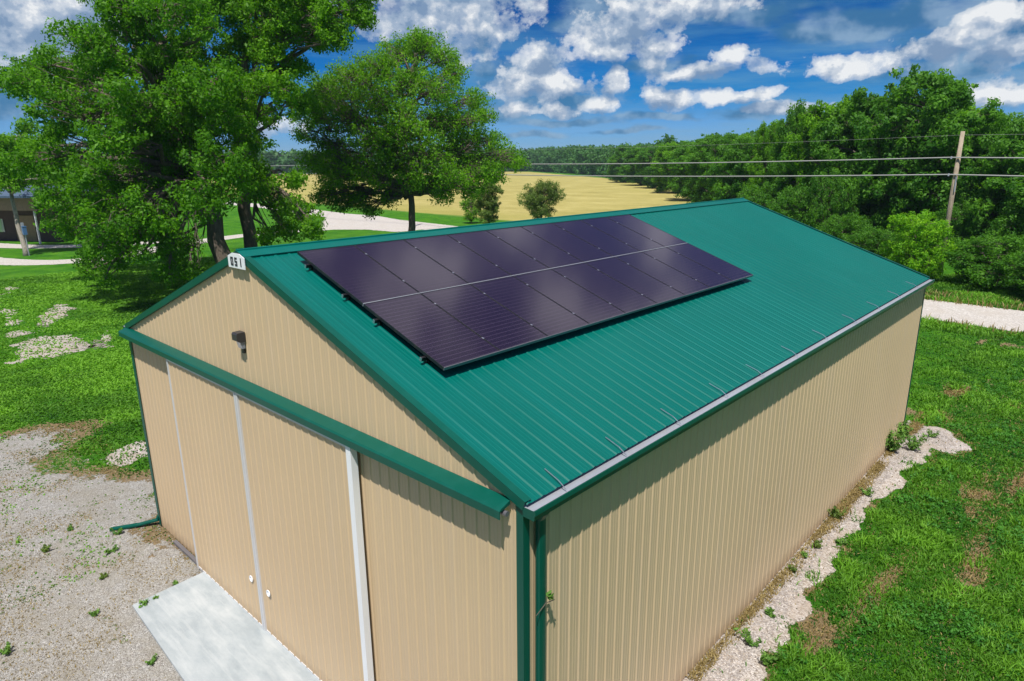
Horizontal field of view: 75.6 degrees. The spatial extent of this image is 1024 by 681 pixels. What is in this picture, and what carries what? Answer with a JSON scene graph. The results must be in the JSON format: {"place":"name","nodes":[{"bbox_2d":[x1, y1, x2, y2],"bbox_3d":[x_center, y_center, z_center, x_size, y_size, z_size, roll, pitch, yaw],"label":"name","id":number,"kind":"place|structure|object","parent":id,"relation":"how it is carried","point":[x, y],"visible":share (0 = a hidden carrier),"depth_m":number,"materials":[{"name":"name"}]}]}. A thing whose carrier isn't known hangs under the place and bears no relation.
{"place":"outdoors","nodes":[
{"label":"outdoors","id":0,"kind":"place"},
{"bbox_2d":[0,242,158,247],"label":"driveway","id":1,"kind":"structure","parent":0,"point":[6,245],"depth_m":70.54,"materials":[{"name":"grey concrete"}]},
{"bbox_2d":[0,229,333,265],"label":"driveway","id":2,"kind":"structure","parent":0,"point":[9,261],"depth_m":59.37,"materials":[{"name":"white concrete"}]},
{"bbox_2d":[211,171,692,220],"bbox_3d":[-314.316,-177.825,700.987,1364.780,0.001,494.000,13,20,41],"label":"field","id":3,"kind":"structure","parent":0,"point":[586,194],"depth_m":155.81,"materials":[{"name":"yellow plant"}]},
{"bbox_2d":[0,171,1023,680],"bbox_3d":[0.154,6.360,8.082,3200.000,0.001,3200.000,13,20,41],"label":"ground","id":4,"kind":"structure","parent":0,"point":[232,223],"depth_m":20.82,"materials":[{"name":"green plant"}]},
{"bbox_2d":[0,294,38,337],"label":"gravel patch","id":5,"kind":"object","parent":4,"relation":"on","point":[19,333],"visible":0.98,"depth_m":34.40,"materials":[{"name":"beige gravel"}]},
{"bbox_2d":[20,223,29,255],"bbox_3d":[-46.433,-9.618,63.058,0.870,3.200,0.360,13,20,41],"label":"utility box","id":6,"kind":"object","parent":4,"relation":"on","point":[24,229],"visible":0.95,"depth_m":62.69,"materials":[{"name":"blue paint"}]},
{"bbox_2d":[0,116,64,255],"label":"slender tree","id":7,"kind":"object","parent":4,"relation":"on","point":[7,143],"visible":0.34,"depth_m":61.45,"materials":[{"name":"green plant"}]},
{"bbox_2d":[4,334,95,363],"bbox_3d":[-22.351,0.276,31.340,6.800,0.001,5.000,13,20,41],"label":"gravel patch","id":8,"kind":"object","parent":4,"relation":"on","point":[72,343],"visible":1,"depth_m":31.15,"materials":[{"name":"beige gravel"}]},
{"bbox_2d":[0,185,101,243],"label":"house","id":9,"kind":"structure","parent":4,"relation":"on","point":[28,217],"depth_m":74.71,"materials":[{"name":"brown brick"}]},
{"bbox_2d":[0,219,4,231],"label":"window","id":10,"kind":"structure","parent":9,"relation":"in","point":[2,229],"depth_m":75.93,"materials":[{"name":"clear glass"}]},
{"bbox_2d":[13,215,37,240],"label":"garage door","id":11,"kind":"structure","parent":9,"relation":"in","point":[28,221],"depth_m":75.01,"materials":[{"name":"beige"}]},
{"bbox_2d":[38,304,75,326],"bbox_3d":[-26.213,-1.489,38.007,3.274,0.001,8.730,-8,17,-25],"label":"gravel patch","id":12,"kind":"object","parent":4,"relation":"on","point":[60,311],"visible":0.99,"depth_m":38.32,"materials":[{"name":"beige gravel"}]},
{"bbox_2d":[85,334,113,348],"bbox_3d":[-20.513,-0.115,32.727,5.400,0.001,3.200,13,20,41],"label":"gravel patch","id":13,"kind":"object","parent":4,"relation":"on","point":[105,339],"visible":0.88,"depth_m":32.28,"materials":[{"name":"beige gravel"}]},
{"bbox_2d":[0,422,201,680],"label":"gravel yard","id":14,"kind":"structure","parent":4,"relation":"on","point":[115,583],"depth_m":13.74,"materials":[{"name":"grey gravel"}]},
{"bbox_2d":[0,641,11,654],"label":"weed","id":15,"kind":"object","parent":14,"relation":"on","point":[7,650],"visible":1,"depth_m":11.55,"materials":[{"name":"green plant"}]},
{"bbox_2d":[40,544,51,552],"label":"weed","id":16,"kind":"object","parent":14,"relation":"on","point":[45,547],"visible":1,"depth_m":14.60,"materials":[{"name":"green plant"}]},
{"bbox_2d":[67,524,73,530],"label":"weed","id":17,"kind":"object","parent":14,"relation":"on","point":[69,528],"visible":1,"depth_m":15.44,"materials":[{"name":"green plant"}]},
{"bbox_2d":[0,418,146,667],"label":"yard weeds","id":18,"kind":"object","parent":14,"relation":"on","point":[50,514],"visible":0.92,"depth_m":16.06,"materials":[{"name":"green plant"}]},
{"bbox_2d":[88,608,99,615],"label":"weed","id":19,"kind":"object","parent":14,"relation":"on","point":[95,613],"visible":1,"depth_m":12.51,"materials":[{"name":"green plant"}]},
{"bbox_2d":[0,429,198,680],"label":"loose stones","id":20,"kind":"object","parent":14,"relation":"on","point":[77,560],"visible":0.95,"depth_m":14.46,"materials":[{"name":"grey gravel"}]},
{"bbox_2d":[98,572,107,579],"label":"weed","id":21,"kind":"object","parent":14,"relation":"on","point":[103,576],"visible":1,"depth_m":13.68,"materials":[{"name":"green plant"}]},
{"bbox_2d":[104,544,117,553],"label":"weed","id":22,"kind":"object","parent":14,"relation":"on","point":[113,549],"visible":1,"depth_m":14.58,"materials":[{"name":"green plant"}]},
{"bbox_2d":[109,527,122,534],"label":"weed","id":23,"kind":"object","parent":14,"relation":"on","point":[118,532],"visible":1,"depth_m":15.27,"materials":[{"name":"green plant"}]},
{"bbox_2d":[138,599,148,607],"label":"weed","id":24,"kind":"object","parent":14,"relation":"on","point":[144,602],"visible":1,"depth_m":12.75,"materials":[{"name":"green plant"}]},
{"bbox_2d":[145,653,157,665],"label":"weed","id":25,"kind":"object","parent":14,"relation":"on","point":[151,661],"visible":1,"depth_m":11.30,"materials":[{"name":"green plant"}]},
{"bbox_2d":[132,572,319,680],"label":"concrete apron","id":26,"kind":"object","parent":14,"relation":"on","point":[202,626],"visible":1,"depth_m":11.82,"materials":[{"name":"grey concrete"}]},
{"bbox_2d":[0,256,215,608],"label":"lawn grass","id":27,"kind":"structure","parent":4,"relation":"on","point":[67,288],"depth_m":27.90,"materials":[{"name":"green plant"}]},
{"bbox_2d":[87,441,147,466],"bbox_3d":[-11.475,3.289,19.819,2.800,0.001,3.400,13,20,41],"label":"gravel patch","id":28,"kind":"object","parent":4,"relation":"on","point":[129,452],"visible":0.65,"depth_m":19.51,"materials":[{"name":"grey gravel"}]},
{"bbox_2d":[0,0,259,290],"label":"tree","id":29,"kind":"object","parent":4,"relation":"on","point":[156,179],"visible":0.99,"depth_m":37.08,"materials":[{"name":"green plant"}]},
{"bbox_2d":[207,0,382,247],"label":"tree","id":30,"kind":"object","parent":4,"relation":"on","point":[320,26],"visible":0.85,"depth_m":42.13,"materials":[{"name":"green plant"}]},
{"bbox_2d":[223,148,536,174],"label":"distant treeline","id":31,"kind":"object","parent":4,"relation":"on","point":[274,158],"visible":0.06,"depth_m":556.44,"materials":[{"name":"green plant"}]},
{"bbox_2d":[322,212,438,231],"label":"gravel junction","id":32,"kind":"object","parent":4,"relation":"on","point":[337,221],"visible":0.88,"depth_m":93.38,"materials":[{"name":"beige gravel"}]},
{"bbox_2d":[283,24,531,231],"bbox_3d":[-10.046,-18.183,60.523,21.386,20.738,18.947,13,20,41],"label":"spreading tree","id":33,"kind":"object","parent":4,"relation":"on","point":[341,97],"visible":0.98,"depth_m":56.50,"materials":[{"name":"green plant"}]},
{"bbox_2d":[459,197,479,222],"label":"shrub","id":34,"kind":"object","parent":4,"relation":"on","point":[471,216],"visible":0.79,"depth_m":92.10,"materials":[{"name":"green plant"}]},
{"bbox_2d":[472,183,503,223],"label":"shrub","id":35,"kind":"object","parent":4,"relation":"on","point":[488,204],"visible":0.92,"depth_m":85.74,"materials":[{"name":"green plant"}]},
{"bbox_2d":[110,198,934,680],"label":"metal barn","id":36,"kind":"structure","parent":4,"relation":"on","point":[346,490],"depth_m":9.95,"materials":[{"name":"beige metal"}]},
{"bbox_2d":[166,359,263,628],"bbox_3d":[-5.559,2.794,12.390,2.880,4.617,0.106,13,20,41],"label":"sliding door","id":37,"kind":"structure","parent":36,"relation":"in","point":[205,411],"depth_m":12.29,"materials":[{"name":"beige metal"}]},
{"bbox_2d":[235,392,373,680],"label":"sliding door","id":38,"kind":"structure","parent":36,"relation":"in","point":[303,488],"depth_m":10.14,"materials":[{"name":"beige metal"}]},
{"bbox_2d":[297,214,752,369],"bbox_3d":[1.054,-1.407,12.525,3.351,1.228,9.374,13,20,41],"label":"solar array","id":39,"kind":"object","parent":36,"relation":"on","point":[446,302],"visible":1,"depth_m":11.18,"materials":[{"name":"black glass"}]},
{"bbox_2d":[536,590,554,615],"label":"twig","id":40,"kind":"object","parent":36,"relation":"attached to","point":[550,596],"visible":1,"depth_m":7.26,"materials":[{"name":"plant"}]},
{"bbox_2d":[516,178,565,218],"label":"shrub","id":41,"kind":"object","parent":4,"relation":"on","point":[537,202],"visible":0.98,"depth_m":84.94,"materials":[{"name":"green plant"}]},
{"bbox_2d":[606,145,640,182],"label":"woodland tree","id":42,"kind":"object","parent":4,"relation":"on","point":[620,151],"visible":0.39,"depth_m":262.05,"materials":[{"name":"green plant"}]},
{"bbox_2d":[519,128,756,177],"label":"wood","id":43,"kind":"object","parent":4,"relation":"on","point":[579,154],"visible":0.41,"depth_m":441.82,"materials":[{"name":"green plant"}]},
{"bbox_2d":[620,146,655,185],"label":"woodland tree","id":44,"kind":"object","parent":4,"relation":"on","point":[629,170],"visible":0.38,"depth_m":230.29,"materials":[{"name":"green plant"}]},
{"bbox_2d":[633,143,666,188],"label":"woodland tree","id":45,"kind":"object","parent":4,"relation":"on","point":[647,154],"visible":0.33,"depth_m":204.99,"materials":[{"name":"green plant"}]},
{"bbox_2d":[650,140,692,192],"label":"woodland tree","id":46,"kind":"object","parent":4,"relation":"on","point":[662,155],"visible":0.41,"depth_m":172.34,"materials":[{"name":"green plant"}]},
{"bbox_2d":[667,140,719,198],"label":"woodland tree","id":47,"kind":"object","parent":4,"relation":"on","point":[678,182],"visible":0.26,"depth_m":138.24,"materials":[{"name":"green plant"}]},
{"bbox_2d":[679,132,737,202],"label":"woodland tree","id":48,"kind":"object","parent":4,"relation":"on","point":[706,143],"visible":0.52,"depth_m":110.98,"materials":[{"name":"green plant"}]},
{"bbox_2d":[701,134,752,156],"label":"woodland tree","id":49,"kind":"object","parent":4,"relation":"on","point":[725,137],"visible":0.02,"depth_m":136.12,"materials":[{"name":"green plant"}]},
{"bbox_2d":[717,132,756,168],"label":"woodland tree","id":50,"kind":"object","parent":4,"relation":"on","point":[746,133],"depth_m":122.97,"materials":[{"name":"green plant"}]},
{"bbox_2d":[703,134,775,200],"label":"woodland tree","id":51,"kind":"object","parent":4,"relation":"on","point":[732,152],"visible":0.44,"depth_m":91.87,"materials":[{"name":"green plant"}]},
{"bbox_2d":[737,181,782,208],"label":"bush","id":52,"kind":"object","parent":4,"relation":"on","point":[755,193],"visible":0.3,"depth_m":77.15,"materials":[{"name":"green plant"}]},
{"bbox_2d":[742,120,780,207],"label":"woodland tree","id":53,"kind":"object","parent":4,"relation":"on","point":[764,140],"visible":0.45,"depth_m":86.43,"materials":[{"name":"green plant"}]},
{"bbox_2d":[751,119,779,185],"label":"woodland tree","id":54,"kind":"object","parent":4,"relation":"on","point":[775,121],"visible":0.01,"depth_m":102.82,"materials":[{"name":"green plant"}]},
{"bbox_2d":[766,183,830,226],"bbox_3d":[28.837,-12.645,66.249,6.890,6.263,6.322,6,16,23],"label":"bush","id":55,"kind":"object","parent":4,"relation":"on","point":[786,205],"visible":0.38,"depth_m":64.90,"materials":[{"name":"green plant"}]},
{"bbox_2d":[766,99,841,215],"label":"woodland tree","id":56,"kind":"object","parent":4,"relation":"on","point":[791,124],"visible":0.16,"depth_m":76.11,"materials":[{"name":"green plant"}]},
{"bbox_2d":[776,102,840,149],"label":"woodland tree","id":57,"kind":"object","parent":4,"relation":"on","point":[808,112],"depth_m":95.28,"materials":[{"name":"green plant"}]},
{"bbox_2d":[779,94,872,205],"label":"woodland tree","id":58,"kind":"object","parent":4,"relation":"on","point":[794,145],"visible":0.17,"depth_m":70.62,"materials":[{"name":"green plant"}]},
{"bbox_2d":[682,420,971,680],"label":"gravel strip","id":59,"kind":"object","parent":4,"relation":"on","point":[755,670],"visible":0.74,"depth_m":13.34,"materials":[{"name":"grey gravel"}]},
{"bbox_2d":[733,627,761,646],"bbox_3d":[4.130,5.236,11.658,0.370,0.268,0.471,-3,15,-8],"label":"weed","id":60,"kind":"object","parent":59,"relation":"on","point":[747,639],"visible":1,"depth_m":11.59,"materials":[{"name":"green plant"}]},
{"bbox_2d":[764,606,775,617],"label":"weed","id":61,"kind":"object","parent":59,"relation":"on","point":[769,611],"visible":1,"depth_m":12.34,"materials":[{"name":"green plant"}]},
{"bbox_2d":[760,649,783,664],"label":"weed","id":62,"kind":"object","parent":59,"relation":"on","point":[764,657],"visible":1,"depth_m":11.09,"materials":[{"name":"green plant"}]},
{"bbox_2d":[788,564,797,572],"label":"weed","id":63,"kind":"object","parent":59,"relation":"on","point":[793,568],"visible":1,"depth_m":13.61,"materials":[{"name":"green plant"}]},
{"bbox_2d":[800,551,808,557],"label":"weed","id":64,"kind":"object","parent":59,"relation":"on","point":[805,554],"visible":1,"depth_m":14.16,"materials":[{"name":"green plant"}]},
{"bbox_2d":[813,539,822,548],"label":"weed","id":65,"kind":"object","parent":59,"relation":"on","point":[817,544],"visible":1,"depth_m":14.48,"materials":[{"name":"green plant"}]},
{"bbox_2d":[688,428,955,680],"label":"loose stones","id":66,"kind":"object","parent":59,"relation":"on","point":[796,578],"visible":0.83,"depth_m":12.93,"materials":[{"name":"white gravel"}]},
{"bbox_2d":[827,506,846,519],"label":"weed","id":67,"kind":"object","parent":59,"relation":"on","point":[835,513],"visible":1,"depth_m":15.61,"materials":[{"name":"green plant"}]},
{"bbox_2d":[835,538,847,544],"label":"weed","id":68,"kind":"object","parent":59,"relation":"on","point":[841,541],"visible":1,"depth_m":14.63,"materials":[{"name":"green plant"}]},
{"bbox_2d":[859,487,874,496],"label":"weed","id":69,"kind":"object","parent":59,"relation":"on","point":[868,492],"visible":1,"depth_m":16.73,"materials":[{"name":"green plant"}]},
{"bbox_2d":[885,425,905,452],"bbox_3d":[11.056,2.838,19.040,0.665,0.934,0.699,13,20,41],"label":"weed","id":70,"kind":"object","parent":59,"relation":"on","point":[894,444],"visible":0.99,"depth_m":19.03,"materials":[{"name":"green plant"}]},
{"bbox_2d":[898,419,913,434],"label":"weed","id":71,"kind":"object","parent":59,"relation":"on","point":[905,426],"visible":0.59,"depth_m":20.01,"materials":[{"name":"green plant"}]},
{"bbox_2d":[900,433,928,450],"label":"weed","id":72,"kind":"object","parent":59,"relation":"on","point":[913,444],"visible":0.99,"depth_m":19.20,"materials":[{"name":"green plant"}]},
{"bbox_2d":[927,429,938,437],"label":"weed","id":73,"kind":"object","parent":59,"relation":"on","point":[930,434],"visible":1,"depth_m":20.18,"materials":[{"name":"green plant"}]},
{"bbox_2d":[803,167,861,228],"bbox_3d":[30.331,-12.499,62.758,5.027,7.865,5.480,9,18,30],"label":"bush","id":74,"kind":"object","parent":4,"relation":"on","point":[840,206],"visible":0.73,"depth_m":61.71,"materials":[{"name":"green plant"}]},
{"bbox_2d":[816,212,874,245],"bbox_3d":[28.705,-9.110,57.191,6.127,4.034,5.622,-2,15,-4],"label":"bush","id":75,"kind":"object","parent":4,"relation":"on","point":[838,227],"visible":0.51,"depth_m":55.81,"materials":[{"name":"green plant"}]},
{"bbox_2d":[823,102,878,123],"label":"woodland tree","id":76,"kind":"object","parent":4,"relation":"on","point":[876,112],"depth_m":91.96,"materials":[{"name":"green plant"}]},
{"bbox_2d":[685,384,1023,680],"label":"dry grass","id":77,"kind":"structure","parent":4,"relation":"on","point":[856,493],"depth_m":14.04,"materials":[{"name":"plant"}]},
{"bbox_2d":[689,324,1023,680],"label":"lawn grass","id":78,"kind":"structure","parent":4,"relation":"on","point":[932,552],"depth_m":13.97,"materials":[{"name":"green plant"}]},
{"bbox_2d":[805,86,926,233],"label":"woodland tree","id":79,"kind":"object","parent":4,"relation":"on","point":[857,102],"visible":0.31,"depth_m":65.11,"materials":[{"name":"green plant"}]},
{"bbox_2d":[819,118,921,171],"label":"woodland tree","id":80,"kind":"object","parent":4,"relation":"on","point":[860,151],"visible":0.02,"depth_m":68.55,"materials":[{"name":"green plant"}]},
{"bbox_2d":[843,226,909,257],"bbox_3d":[28.297,-7.177,51.080,4.862,3.460,5.299,-12,19,-36],"label":"bush","id":81,"kind":"object","parent":4,"relation":"on","point":[873,236],"visible":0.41,"depth_m":50.14,"materials":[{"name":"green plant"}]},
{"bbox_2d":[877,209,957,278],"bbox_3d":[28.090,-6.606,46.019,4.230,5.073,5.150,3,16,14],"label":"bush","id":82,"kind":"object","parent":4,"relation":"on","point":[930,235],"visible":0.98,"depth_m":44.90,"materials":[{"name":"green plant"}]},
{"bbox_2d":[839,63,1015,249],"bbox_3d":[38.162,-16.602,61.200,14.164,16.616,13.112,7,17,25],"label":"woodland tree","id":83,"kind":"object","parent":4,"relation":"on","point":[948,95],"visible":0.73,"depth_m":58.30,"materials":[{"name":"green plant"}]},
{"bbox_2d":[901,129,957,213],"bbox_3d":[43.297,-15.748,66.632,9.947,11.977,9.865,10,18,35],"label":"woodland tree","id":84,"kind":"object","parent":4,"relation":"on","point":[934,180],"depth_m":64.48,"materials":[{"name":"green plant"}]},
{"bbox_2d":[937,131,964,271],"bbox_3d":[31.848,-9.821,48.214,0.637,10.405,0.487,13,20,41],"label":"utility pole","id":85,"kind":"object","parent":4,"relation":"on","point":[954,184],"visible":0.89,"depth_m":47.63,"materials":[{"name":"brown wood"}]},
{"bbox_2d":[280,134,1012,155],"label":"power line","id":86,"kind":"object","parent":85,"relation":"attached to","point":[783,142],"visible":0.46,"depth_m":53.71,"materials":[{"name":"metal"}]},
{"bbox_2d":[279,157,1023,165],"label":"power line","id":87,"kind":"object","parent":85,"relation":"attached to","point":[781,161],"visible":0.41,"depth_m":54.05,"materials":[{"name":"metal"}]},
{"bbox_2d":[915,102,990,120],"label":"woodland tree","id":88,"kind":"object","parent":4,"relation":"on","point":[972,107],"visible":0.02,"depth_m":80.75,"materials":[{"name":"green plant"}]},
{"bbox_2d":[928,140,1005,201],"bbox_3d":[44.699,-13.904,61.254,10.672,11.072,11.527,0,15,3],"label":"woodland tree","id":89,"kind":"object","parent":4,"relation":"on","point":[977,166],"visible":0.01,"depth_m":59.16,"materials":[{"name":"green plant"}]},
{"bbox_2d":[933,190,1003,257],"bbox_3d":[38.514,-9.509,54.955,6.137,5.909,5.630,11,19,36],"label":"bush","id":90,"kind":"object","parent":4,"relation":"on","point":[959,222],"visible":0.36,"depth_m":54.07,"materials":[{"name":"green plant"}]},
{"bbox_2d":[917,271,1023,341],"bbox_3d":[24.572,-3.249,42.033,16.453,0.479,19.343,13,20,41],"label":"verge grass","id":91,"kind":"structure","parent":4,"relation":"on","point":[1003,294],"depth_m":39.52,"materials":[{"name":"green plant"}]},
{"bbox_2d":[934,111,1022,199],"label":"woodland tree","id":92,"kind":"object","parent":4,"relation":"on","point":[939,179],"visible":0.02,"depth_m":59.80,"materials":[{"name":"green plant"}]},
{"bbox_2d":[940,230,1023,287],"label":"bush","id":93,"kind":"object","parent":4,"relation":"on","point":[972,253],"visible":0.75,"depth_m":42.78,"materials":[{"name":"green plant"}]},
{"bbox_2d":[948,117,1023,256],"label":"woodland tree","id":94,"kind":"object","parent":4,"relation":"on","point":[1007,146],"visible":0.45,"depth_m":52.46,"materials":[{"name":"green plant"}]},
{"bbox_2d":[975,173,1006,202],"bbox_3d":[45.148,-12.313,56.231,10.894,10.615,11.708,-5,16,-18],"label":"woodland tree","id":95,"kind":"object","parent":4,"relation":"on","point":[994,185],"visible":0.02,"depth_m":56.01,"materials":[{"name":"green plant"}]},
{"bbox_2d":[980,196,1023,269],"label":"bush","id":96,"kind":"object","parent":4,"relation":"on","point":[1016,218],"visible":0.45,"depth_m":46.22,"materials":[{"name":"green plant"}]},
{"bbox_2d":[982,145,1023,235],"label":"woodland tree","id":97,"kind":"object","parent":4,"relation":"on","point":[989,182],"visible":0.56,"depth_m":48.46,"materials":[{"name":"green plant"}]},
{"bbox_2d":[996,250,1023,296],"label":"bush","id":98,"kind":"object","parent":4,"relation":"on","point":[1018,259],"visible":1,"depth_m":39.81,"materials":[{"name":"green plant"}]},
{"bbox_2d":[1002,179,1023,235],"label":"woodland tree","id":99,"kind":"object","parent":4,"relation":"on","point":[1020,185],"visible":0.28,"depth_m":45.75,"materials":[{"name":"green plant"}]},
{"bbox_2d":[1005,111,1023,125],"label":"woodland tree","id":100,"kind":"object","parent":4,"relation":"on","point":[1018,113],"visible":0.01,"depth_m":77.66,"materials":[{"name":"green plant"}]},
{"bbox_2d":[0,0,1023,152],"label":"sky","id":101,"kind":"structure","parent":0,"point":[561,73],"materials":[{"name":"blue"}]},
{"bbox_2d":[226,203,1023,330],"bbox_3d":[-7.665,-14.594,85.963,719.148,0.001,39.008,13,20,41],"label":"road","id":102,"kind":"structure","parent":0,"point":[1010,319],"depth_m":36.30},
{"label":"utility pole","id":103,"kind":"object","parent":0,"visible":0},
{"bbox_2d":[279,172,1023,176],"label":"power line","id":104,"kind":"object","parent":103,"relation":"attached to","point":[783,176],"visible":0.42,"depth_m":54.22,"materials":[{"name":"metal"}]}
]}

